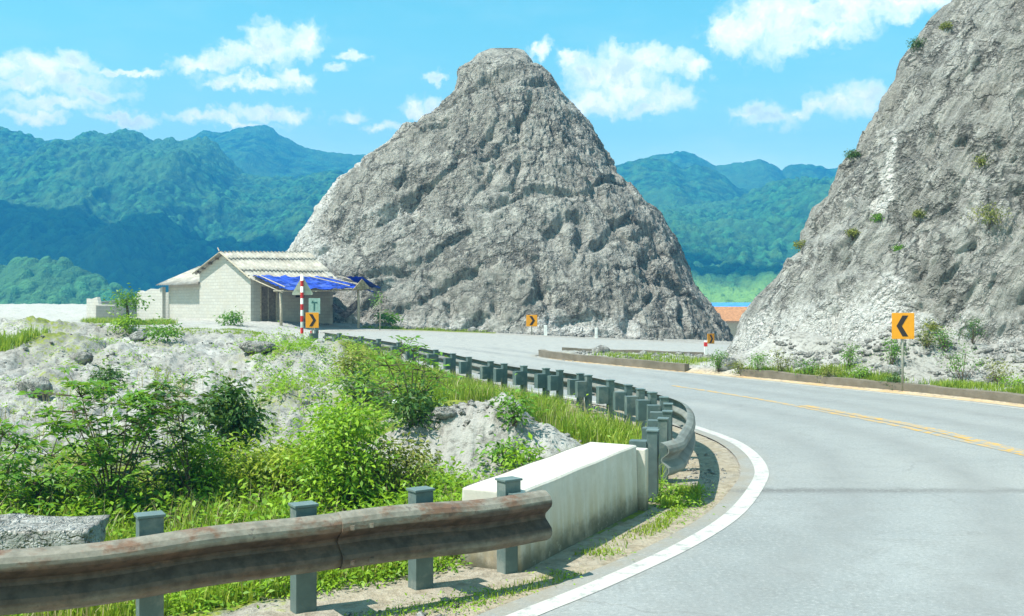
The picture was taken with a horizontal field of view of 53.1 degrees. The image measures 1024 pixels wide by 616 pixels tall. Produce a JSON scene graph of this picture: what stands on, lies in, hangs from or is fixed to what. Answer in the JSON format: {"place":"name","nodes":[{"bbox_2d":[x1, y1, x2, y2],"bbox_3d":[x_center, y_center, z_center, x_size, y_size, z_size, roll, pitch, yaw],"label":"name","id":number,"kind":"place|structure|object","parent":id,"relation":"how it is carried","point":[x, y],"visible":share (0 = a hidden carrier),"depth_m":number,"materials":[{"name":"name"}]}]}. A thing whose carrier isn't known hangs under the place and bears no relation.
{"place":"outdoors","nodes":[
{"label":"outdoors","id":0,"kind":"place"},
{"bbox_2d":[0,256,135,303],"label":"forested hill","id":1,"kind":"structure","parent":0,"point":[43,280],"depth_m":385.63,"materials":[{"name":"green plant"}]},
{"bbox_2d":[153,367,186,462],"bbox_3d":[-4.862,1.603,14.578,0.449,1.651,0.382,0,0,-30],"label":"sapling","id":2,"kind":"object","parent":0,"point":[183,388],"depth_m":14.59,"materials":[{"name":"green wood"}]},
{"bbox_2d":[0,126,343,295],"bbox_3d":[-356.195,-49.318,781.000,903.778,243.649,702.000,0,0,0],"label":"mountain","id":3,"kind":"structure","parent":0,"point":[136,210],"depth_m":754.93,"materials":[{"name":"green plant"}]},
{"bbox_2d":[48,125,364,177],"bbox_3d":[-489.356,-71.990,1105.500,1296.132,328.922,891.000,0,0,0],"label":"mountain","id":4,"kind":"structure","parent":0,"point":[263,150],"depth_m":1255.12,"materials":[{"name":"green plant"}]},
{"bbox_2d":[0,0,950,169],"label":"sky","id":5,"kind":"structure","parent":0,"point":[780,83],"materials":[{"name":"blue"}]},
{"bbox_2d":[287,48,732,341],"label":"hill","id":6,"kind":"structure","parent":0,"point":[494,191],"depth_m":67.61,"materials":[{"name":"grey stone"}]},
{"bbox_2d":[0,304,1023,615],"bbox_3d":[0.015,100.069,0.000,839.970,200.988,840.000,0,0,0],"label":"ground","id":7,"kind":"structure","parent":0,"point":[62,322],"depth_m":20.36,"materials":[{"name":"grey stone"}]},
{"bbox_2d":[0,418,67,514],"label":"sapling","id":8,"kind":"object","parent":7,"relation":"on","point":[13,468],"visible":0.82,"depth_m":11.83,"materials":[{"name":"green plant"}]},
{"bbox_2d":[16,376,52,398],"bbox_3d":[-10.002,1.693,21.483,0.736,0.504,0.468,0,0,0],"label":"boulder","id":9,"kind":"object","parent":7,"relation":"on","point":[43,383],"visible":0.75,"depth_m":21.33,"materials":[{"name":"stone"}]},
{"bbox_2d":[0,513,109,549],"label":"concrete block","id":10,"kind":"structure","parent":7,"relation":"on","point":[19,530],"depth_m":9.06,"materials":[{"name":"concrete"}]},
{"bbox_2d":[69,351,93,364],"bbox_3d":[-11.596,1.357,27.545,0.715,0.385,0.424,0,0,0],"label":"boulder","id":11,"kind":"object","parent":7,"relation":"on","point":[83,357],"visible":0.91,"depth_m":27.39,"materials":[{"name":"stone"}]},
{"bbox_2d":[0,365,193,514],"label":"sapling","id":12,"kind":"object","parent":7,"relation":"on","point":[98,458],"visible":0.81,"depth_m":12.04,"materials":[{"name":"green plant"}]},
{"bbox_2d":[80,357,132,391],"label":"bush","id":13,"kind":"object","parent":7,"relation":"on","point":[110,373],"visible":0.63,"depth_m":22.21,"materials":[{"name":"green plant"}]},
{"bbox_2d":[99,312,150,332],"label":"bush","id":14,"kind":"object","parent":7,"relation":"on","point":[127,321],"visible":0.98,"depth_m":34.66,"materials":[{"name":"green plant"}]},
{"bbox_2d":[87,287,168,318],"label":"ruined outbuilding","id":15,"kind":"structure","parent":7,"relation":"on","point":[98,308],"depth_m":67.32,"materials":[{"name":"white concrete"}]},
{"bbox_2d":[103,283,158,330],"bbox_3d":[-13.150,0.023,35.276,1.842,1.803,1.334,0,0,-21],"label":"tree","id":16,"kind":"object","parent":7,"relation":"on","point":[124,303],"visible":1,"depth_m":35.24,"materials":[{"name":"green plant"}]},
{"bbox_2d":[129,331,146,340],"bbox_3d":[-11.953,0.918,32.752,0.565,0.384,0.392,0,0,20],"label":"boulder","id":17,"kind":"object","parent":7,"relation":"on","point":[136,335],"visible":0.92,"depth_m":32.64,"materials":[{"name":"stone"}]},
{"bbox_2d":[140,316,183,342],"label":"bush","id":18,"kind":"object","parent":7,"relation":"on","point":[162,333],"visible":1,"depth_m":31.80,"materials":[{"name":"green plant"}]},
{"bbox_2d":[110,375,225,511],"bbox_3d":[-4.296,1.867,12.777,1.527,2.072,1.415,0,0,0],"label":"sapling","id":19,"kind":"object","parent":7,"relation":"on","point":[181,431],"visible":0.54,"depth_m":12.68,"materials":[{"name":"green plant"}]},
{"bbox_2d":[140,424,256,499],"bbox_3d":[-4.022,2.075,13.446,1.630,1.153,1.891,0,0,-35],"label":"bush","id":20,"kind":"object","parent":7,"relation":"on","point":[204,450],"visible":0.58,"depth_m":13.14,"materials":[{"name":"green plant"}]},
{"bbox_2d":[173,360,280,459],"bbox_3d":[-4.198,1.569,14.953,1.581,1.594,1.401,0,0,-23],"label":"bush","id":21,"kind":"object","parent":7,"relation":"on","point":[228,415],"visible":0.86,"depth_m":14.81,"materials":[{"name":"green plant"}]},
{"bbox_2d":[212,305,248,325],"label":"bush","id":22,"kind":"object","parent":7,"relation":"on","point":[232,314],"visible":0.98,"depth_m":52.61,"materials":[{"name":"green plant"}]},
{"bbox_2d":[0,316,486,351],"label":"grass","id":23,"kind":"structure","parent":7,"relation":"on","point":[9,342],"depth_m":39.95,"materials":[{"name":"green plant"}]},
{"bbox_2d":[238,341,274,353],"bbox_3d":[-7.104,1.106,28.564,1.010,0.393,0.678,0,0,0],"label":"boulder","id":24,"kind":"object","parent":7,"relation":"on","point":[247,346],"visible":0.89,"depth_m":28.32,"materials":[{"name":"stone"}]},
{"bbox_2d":[156,247,380,327],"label":"house","id":25,"kind":"structure","parent":7,"relation":"on","point":[259,286],"depth_m":60.25,"materials":[{"name":"white brick"}]},
{"bbox_2d":[260,285,277,321],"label":"door","id":26,"kind":"structure","parent":25,"relation":"in","point":[268,298],"depth_m":58.89,"materials":[{"name":"grey wood"}]},
{"bbox_2d":[332,300,356,317],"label":"hammock","id":27,"kind":"object","parent":25,"relation":"hanging from","point":[349,310],"visible":1,"depth_m":60.45,"materials":[{"name":"fabric"}]},
{"bbox_2d":[202,426,337,506],"bbox_3d":[-3.005,2.045,13.123,1.838,1.157,1.767,0,0,24],"label":"bush","id":28,"kind":"object","parent":7,"relation":"on","point":[253,460],"visible":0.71,"depth_m":12.81,"materials":[{"name":"green plant"}]},
{"bbox_2d":[0,476,551,615],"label":"guardrail","id":29,"kind":"object","parent":7,"relation":"on","point":[149,565],"visible":1,"depth_m":7.67,"materials":[{"name":"metal"}]},
{"bbox_2d":[292,275,312,337],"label":"warning sign","id":30,"kind":"object","parent":7,"relation":"on","point":[302,288],"visible":0.88,"depth_m":42.99,"materials":[{"name":"metal"}]},
{"bbox_2d":[306,313,318,332],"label":"chevron sign","id":31,"kind":"object","parent":7,"relation":"on","point":[312,320],"visible":0.88,"depth_m":44.14,"materials":[{"name":"yellow metal"}]},
{"bbox_2d":[309,298,319,333],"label":"road sign","id":32,"kind":"object","parent":7,"relation":"on","point":[314,305],"visible":0.74,"depth_m":46.49,"materials":[{"name":"green metal"}]},
{"bbox_2d":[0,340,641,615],"bbox_3d":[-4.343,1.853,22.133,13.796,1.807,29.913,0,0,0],"label":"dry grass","id":33,"kind":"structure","parent":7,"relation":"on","point":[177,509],"depth_m":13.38,"materials":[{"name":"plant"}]},
{"bbox_2d":[298,375,363,431],"bbox_3d":[-3.159,1.674,17.598,0.958,1.084,1.202,0,0,21],"label":"bush","id":34,"kind":"object","parent":7,"relation":"on","point":[317,403],"visible":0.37,"depth_m":17.60,"materials":[{"name":"green plant"}]},
{"bbox_2d":[0,342,666,615],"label":"grass","id":35,"kind":"structure","parent":7,"relation":"on","point":[601,425],"depth_m":12.39,"materials":[{"name":"green plant"}]},
{"bbox_2d":[261,387,430,510],"bbox_3d":[-2.134,1.896,12.357,1.848,1.841,2.164,0,0,-29],"label":"bush","id":36,"kind":"object","parent":7,"relation":"on","point":[345,433],"visible":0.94,"depth_m":12.15,"materials":[{"name":"green plant"}]},
{"bbox_2d":[328,348,382,374],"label":"bush","id":37,"kind":"object","parent":7,"relation":"on","point":[348,360],"visible":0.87,"depth_m":24.86,"materials":[{"name":"green plant"}]},
{"bbox_2d":[328,369,392,405],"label":"bush","id":38,"kind":"object","parent":7,"relation":"on","point":[371,393],"visible":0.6,"depth_m":19.72,"materials":[{"name":"green plant"}]},
{"bbox_2d":[0,321,725,615],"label":"weeds","id":39,"kind":"object","parent":7,"relation":"on","point":[302,344],"visible":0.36,"depth_m":12.22,"materials":[{"name":"green plant"}]},
{"bbox_2d":[369,291,386,329],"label":"sapling","id":40,"kind":"object","parent":7,"relation":"on","point":[378,294],"visible":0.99,"depth_m":58.48,"materials":[{"name":"green plant"}]},
{"bbox_2d":[373,309,403,325],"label":"bush","id":41,"kind":"object","parent":7,"relation":"on","point":[391,321],"visible":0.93,"depth_m":61.19,"materials":[{"name":"green plant"}]},
{"bbox_2d":[348,429,455,503],"bbox_3d":[-1.397,1.984,12.575,1.422,1.046,1.152,0,0,0],"label":"bush","id":42,"kind":"object","parent":7,"relation":"on","point":[408,463],"visible":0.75,"depth_m":12.51,"materials":[{"name":"green plant"}]},
{"bbox_2d":[353,335,463,422],"bbox_3d":[-1.601,1.188,15.877,1.686,1.517,1.830,0,0,0],"label":"sapling","id":43,"kind":"object","parent":7,"relation":"on","point":[404,349],"visible":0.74,"depth_m":15.97,"materials":[{"name":"green plant"}]},
{"bbox_2d":[371,371,452,435],"bbox_3d":[-1.482,1.474,15.367,1.222,1.044,1.271,0,0,0],"label":"bush","id":44,"kind":"object","parent":7,"relation":"on","point":[412,409],"visible":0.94,"depth_m":15.24,"materials":[{"name":"green plant"}]},
{"bbox_2d":[432,407,456,418],"bbox_3d":[-1.000,1.555,15.181,0.352,0.181,0.262,0,0,-20],"label":"boulder","id":45,"kind":"object","parent":7,"relation":"on","point":[443,412],"visible":1,"depth_m":15.10,"materials":[{"name":"stone"}]},
{"bbox_2d":[470,427,530,473],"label":"bush","id":46,"kind":"object","parent":7,"relation":"on","point":[499,449],"visible":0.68,"depth_m":14.22,"materials":[{"name":"green plant"}]},
{"bbox_2d":[309,330,695,502],"bbox_3d":[-1.574,1.915,28.424,4.021,1.971,32.899,0,0,-18],"label":"guardrail","id":47,"kind":"object","parent":7,"relation":"on","point":[660,414],"visible":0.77,"depth_m":20.35,"materials":[{"name":"grey metal"}]},
{"bbox_2d":[2,318,1023,615],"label":"rubble","id":48,"kind":"object","parent":7,"relation":"on","point":[996,354],"visible":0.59,"depth_m":31.69,"materials":[{"name":"stone"}]},
{"bbox_2d":[481,373,548,434],"bbox_3d":[0.053,1.435,14.885,1.024,0.968,0.936,0,0,0],"label":"bush","id":49,"kind":"object","parent":7,"relation":"on","point":[521,411],"visible":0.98,"depth_m":14.79,"materials":[{"name":"green plant"}]},
{"bbox_2d":[493,435,559,469],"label":"bush","id":50,"kind":"object","parent":7,"relation":"on","point":[523,460],"visible":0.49,"depth_m":13.82,"materials":[{"name":"green plant"}]},
{"bbox_2d":[526,315,536,334],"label":"chevron sign","id":51,"kind":"object","parent":7,"relation":"on","point":[531,320],"visible":0.96,"depth_m":60.84,"materials":[{"name":"yellow metal"}]},
{"bbox_2d":[544,325,546,334],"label":"marker post","id":52,"kind":"object","parent":7,"relation":"on","point":[545,329],"visible":0.56,"depth_m":60.90,"materials":[{"name":"white paint"}]},
{"bbox_2d":[460,442,647,571],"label":"parapet","id":53,"kind":"structure","parent":7,"relation":"on","point":[591,488],"depth_m":10.73,"materials":[{"name":"concrete"}]},
{"bbox_2d":[595,328,597,337],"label":"marker post","id":54,"kind":"object","parent":7,"relation":"on","point":[596,332],"visible":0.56,"depth_m":60.12,"materials":[{"name":"white paint"}]},
{"bbox_2d":[538,350,688,371],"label":"kerb wall","id":55,"kind":"structure","parent":7,"relation":"on","point":[660,365],"depth_m":38.90,"materials":[{"name":"concrete"}]},
{"bbox_2d":[562,347,703,354],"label":"kerb wall","id":56,"kind":"structure","parent":7,"relation":"on","point":[625,351],"depth_m":43.59,"materials":[{"name":"concrete"}]},
{"bbox_2d":[354,350,1023,615],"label":"grass","id":57,"kind":"structure","parent":7,"relation":"on","point":[954,383],"depth_m":26.65,"materials":[{"name":"green plant"}]},
{"bbox_2d":[704,341,707,354],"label":"marker post","id":58,"kind":"object","parent":7,"relation":"on","point":[705,346],"visible":0.6,"depth_m":42.24,"materials":[{"name":"white paint"}]},
{"bbox_2d":[707,334,713,343],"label":"chevron sign","id":59,"kind":"object","parent":7,"relation":"on","point":[710,338],"visible":0.81,"depth_m":59.83,"materials":[{"name":"yellow metal"}]},
{"bbox_2d":[707,349,735,371],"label":"weed","id":60,"kind":"object","parent":7,"relation":"on","point":[717,363],"visible":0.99,"depth_m":35.38,"materials":[{"name":"green plant"}]},
{"bbox_2d":[716,357,736,370],"bbox_3d":[7.434,1.961,35.464,0.762,0.541,0.532,0,0,0],"label":"boulder","id":61,"kind":"object","parent":7,"relation":"on","point":[723,363],"visible":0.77,"depth_m":35.25,"materials":[{"name":"stone"}]},
{"bbox_2d":[714,307,746,337],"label":"valley house","id":62,"kind":"structure","parent":7,"relation":"on","point":[731,316],"depth_m":147.15,"materials":[{"name":"orange tile"}]},
{"bbox_2d":[712,303,749,306],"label":"valley house","id":63,"kind":"structure","parent":7,"relation":"on","point":[730,304],"depth_m":191.31,"materials":[{"name":"blue metal"}]},
{"bbox_2d":[725,353,752,373],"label":"weed","id":64,"kind":"object","parent":7,"relation":"on","point":[741,366],"visible":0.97,"depth_m":34.52,"materials":[{"name":"green plant"}]},
{"bbox_2d":[744,351,773,370],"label":"weed","id":65,"kind":"object","parent":7,"relation":"on","point":[758,362],"visible":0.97,"depth_m":33.99,"materials":[{"name":"green plant"}]},
{"bbox_2d":[766,347,799,371],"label":"weed","id":66,"kind":"object","parent":7,"relation":"on","point":[779,365],"visible":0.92,"depth_m":33.39,"materials":[{"name":"green plant"}]},
{"bbox_2d":[788,356,823,374],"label":"weed","id":67,"kind":"object","parent":7,"relation":"on","point":[809,366],"visible":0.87,"depth_m":32.51,"materials":[{"name":"green plant"}]},
{"bbox_2d":[815,363,843,379],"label":"weed","id":68,"kind":"object","parent":7,"relation":"on","point":[831,373],"visible":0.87,"depth_m":31.61,"materials":[{"name":"green plant"}]},
{"bbox_2d":[837,341,864,367],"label":"weed","id":69,"kind":"object","parent":7,"relation":"on","point":[849,360],"visible":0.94,"depth_m":32.12,"materials":[{"name":"green plant"}]},
{"bbox_2d":[845,357,872,378],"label":"weed","id":70,"kind":"object","parent":7,"relation":"on","point":[861,372],"visible":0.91,"depth_m":30.85,"materials":[{"name":"green plant"}]},
{"bbox_2d":[739,369,1023,403],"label":"kerb wall","id":71,"kind":"structure","parent":7,"relation":"on","point":[1010,397],"depth_m":29.43,"materials":[{"name":"concrete"}]},
{"bbox_2d":[873,337,909,364],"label":"weed","id":72,"kind":"object","parent":7,"relation":"on","point":[893,359],"visible":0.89,"depth_m":31.41,"materials":[{"name":"green plant"}]},
{"bbox_2d":[878,369,911,387],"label":"weed","id":73,"kind":"object","parent":7,"relation":"on","point":[893,379],"visible":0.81,"depth_m":29.52,"materials":[{"name":"green plant"}]},
{"bbox_2d":[892,313,913,390],"bbox_3d":[11.079,1.446,29.035,0.620,2.615,0.095,0,0,4],"label":"chevron sign","id":74,"kind":"object","parent":7,"relation":"on","point":[902,326],"visible":0.95,"depth_m":29.00,"materials":[{"name":"yellow metal"}]},
{"bbox_2d":[912,327,944,348],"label":"weed","id":75,"kind":"object","parent":7,"relation":"on","point":[927,343],"visible":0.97,"depth_m":31.86,"materials":[{"name":"green plant"}]},
{"bbox_2d":[927,325,959,351],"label":"weed","id":76,"kind":"object","parent":7,"relation":"on","point":[942,338],"visible":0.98,"depth_m":31.77,"materials":[{"name":"green plant"}]},
{"bbox_2d":[933,342,987,380],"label":"weed","id":77,"kind":"object","parent":7,"relation":"on","point":[960,365],"visible":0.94,"depth_m":29.55,"materials":[{"name":"green plant"}]},
{"bbox_2d":[954,314,992,343],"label":"weed","id":78,"kind":"object","parent":7,"relation":"on","point":[972,338],"visible":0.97,"depth_m":32.24,"materials":[{"name":"green plant"}]},
{"bbox_2d":[981,354,1023,382],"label":"weed","id":79,"kind":"object","parent":7,"relation":"on","point":[998,371],"visible":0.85,"depth_m":28.70,"materials":[{"name":"green plant"}]},
{"bbox_2d":[994,372,1023,387],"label":"weed","id":80,"kind":"object","parent":7,"relation":"on","point":[1015,382],"visible":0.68,"depth_m":27.58,"materials":[{"name":"green plant"}]},
{"bbox_2d":[307,330,1023,615],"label":"road","id":81,"kind":"structure","parent":0,"point":[845,516],"depth_m":12.31,"materials":[{"name":"grey asphalt"}]},
{"bbox_2d":[506,389,768,615],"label":"edge line","id":82,"kind":"object","parent":81,"relation":"on","point":[742,504],"visible":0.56,"depth_m":10.28,"materials":[{"name":"white paint"}]},
{"bbox_2d":[541,358,1023,408],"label":"edge line","id":83,"kind":"object","parent":81,"relation":"on","point":[807,385],"visible":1,"depth_m":30.66,"materials":[{"name":"white paint"}]},
{"bbox_2d":[673,385,1023,455],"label":"line","id":84,"kind":"object","parent":81,"relation":"on","point":[946,436],"visible":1,"depth_m":21.41,"materials":[{"name":"yellow paint"}]},
{"bbox_2d":[799,405,1023,454],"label":"line","id":85,"kind":"object","parent":81,"relation":"on","point":[997,445],"visible":1,"depth_m":19.99,"materials":[{"name":"yellow paint"}]},
{"bbox_2d":[615,157,749,206],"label":"mountain","id":86,"kind":"structure","parent":0,"point":[659,182],"depth_m":990.75,"materials":[{"name":"green plant"}]},
{"bbox_2d":[619,151,837,189],"bbox_3d":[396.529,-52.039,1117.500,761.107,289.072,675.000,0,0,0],"label":"mountain","id":87,"kind":"structure","parent":0,"point":[752,174],"depth_m":1252.32,"materials":[{"name":"green plant"}]},
{"bbox_2d":[652,176,834,302],"bbox_3d":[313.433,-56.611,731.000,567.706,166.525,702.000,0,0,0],"label":"mountain","id":88,"kind":"structure","parent":0,"point":[736,249],"depth_m":679.78,"materials":[{"name":"green plant"}]},
{"bbox_2d":[723,0,1023,357],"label":"cliff","id":89,"kind":"structure","parent":0,"point":[951,105],"depth_m":36.93,"materials":[{"name":"grey stone"}]},
{"bbox_2d":[791,240,806,251],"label":"cliff tuft","id":90,"kind":"object","parent":89,"relation":"attached to","point":[799,245],"visible":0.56,"depth_m":40.99,"materials":[{"name":"green plant"}]},
{"bbox_2d":[844,227,860,239],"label":"cliff tuft","id":91,"kind":"object","parent":89,"relation":"on","point":[853,232],"visible":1,"depth_m":37.81,"materials":[{"name":"green plant"}]},
{"bbox_2d":[844,148,860,158],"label":"cliff tuft","id":92,"kind":"object","parent":89,"relation":"attached to","point":[849,154],"visible":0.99,"depth_m":40.81,"materials":[{"name":"green plant"}]},
{"bbox_2d":[869,213,884,221],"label":"cliff tuft","id":93,"kind":"object","parent":89,"relation":"attached to","point":[877,217],"visible":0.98,"depth_m":37.66,"materials":[{"name":"green plant"}]},
{"bbox_2d":[891,244,903,250],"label":"cliff tuft","id":94,"kind":"object","parent":89,"relation":"attached to","point":[896,248],"visible":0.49,"depth_m":36.42,"materials":[{"name":"green plant"}]},
{"bbox_2d":[906,35,926,51],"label":"cliff tuft","id":95,"kind":"object","parent":89,"relation":"on","point":[916,41],"visible":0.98,"depth_m":41.26,"materials":[{"name":"green plant"}]},
{"bbox_2d":[912,209,926,218],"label":"cliff tuft","id":96,"kind":"object","parent":89,"relation":"on","point":[917,213],"visible":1,"depth_m":36.57,"materials":[{"name":"green plant"}]},
{"bbox_2d":[919,318,947,332],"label":"cliff tuft","id":97,"kind":"object","parent":89,"relation":"attached to","point":[932,327],"visible":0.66,"depth_m":33.97,"materials":[{"name":"green plant"}]},
{"bbox_2d":[938,18,952,30],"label":"cliff tuft","id":98,"kind":"object","parent":89,"relation":"attached to","point":[945,25],"visible":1,"depth_m":40.54,"materials":[{"name":"green plant"}]},
{"bbox_2d":[971,153,993,167],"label":"cliff tuft","id":99,"kind":"object","parent":89,"relation":"attached to","point":[981,163],"visible":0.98,"depth_m":35.66,"materials":[{"name":"green plant"}]},
{"bbox_2d":[961,201,1010,229],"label":"cliff tuft","id":100,"kind":"object","parent":89,"relation":"attached to","point":[988,217],"visible":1,"depth_m":34.47,"materials":[{"name":"green plant"}]}
]}

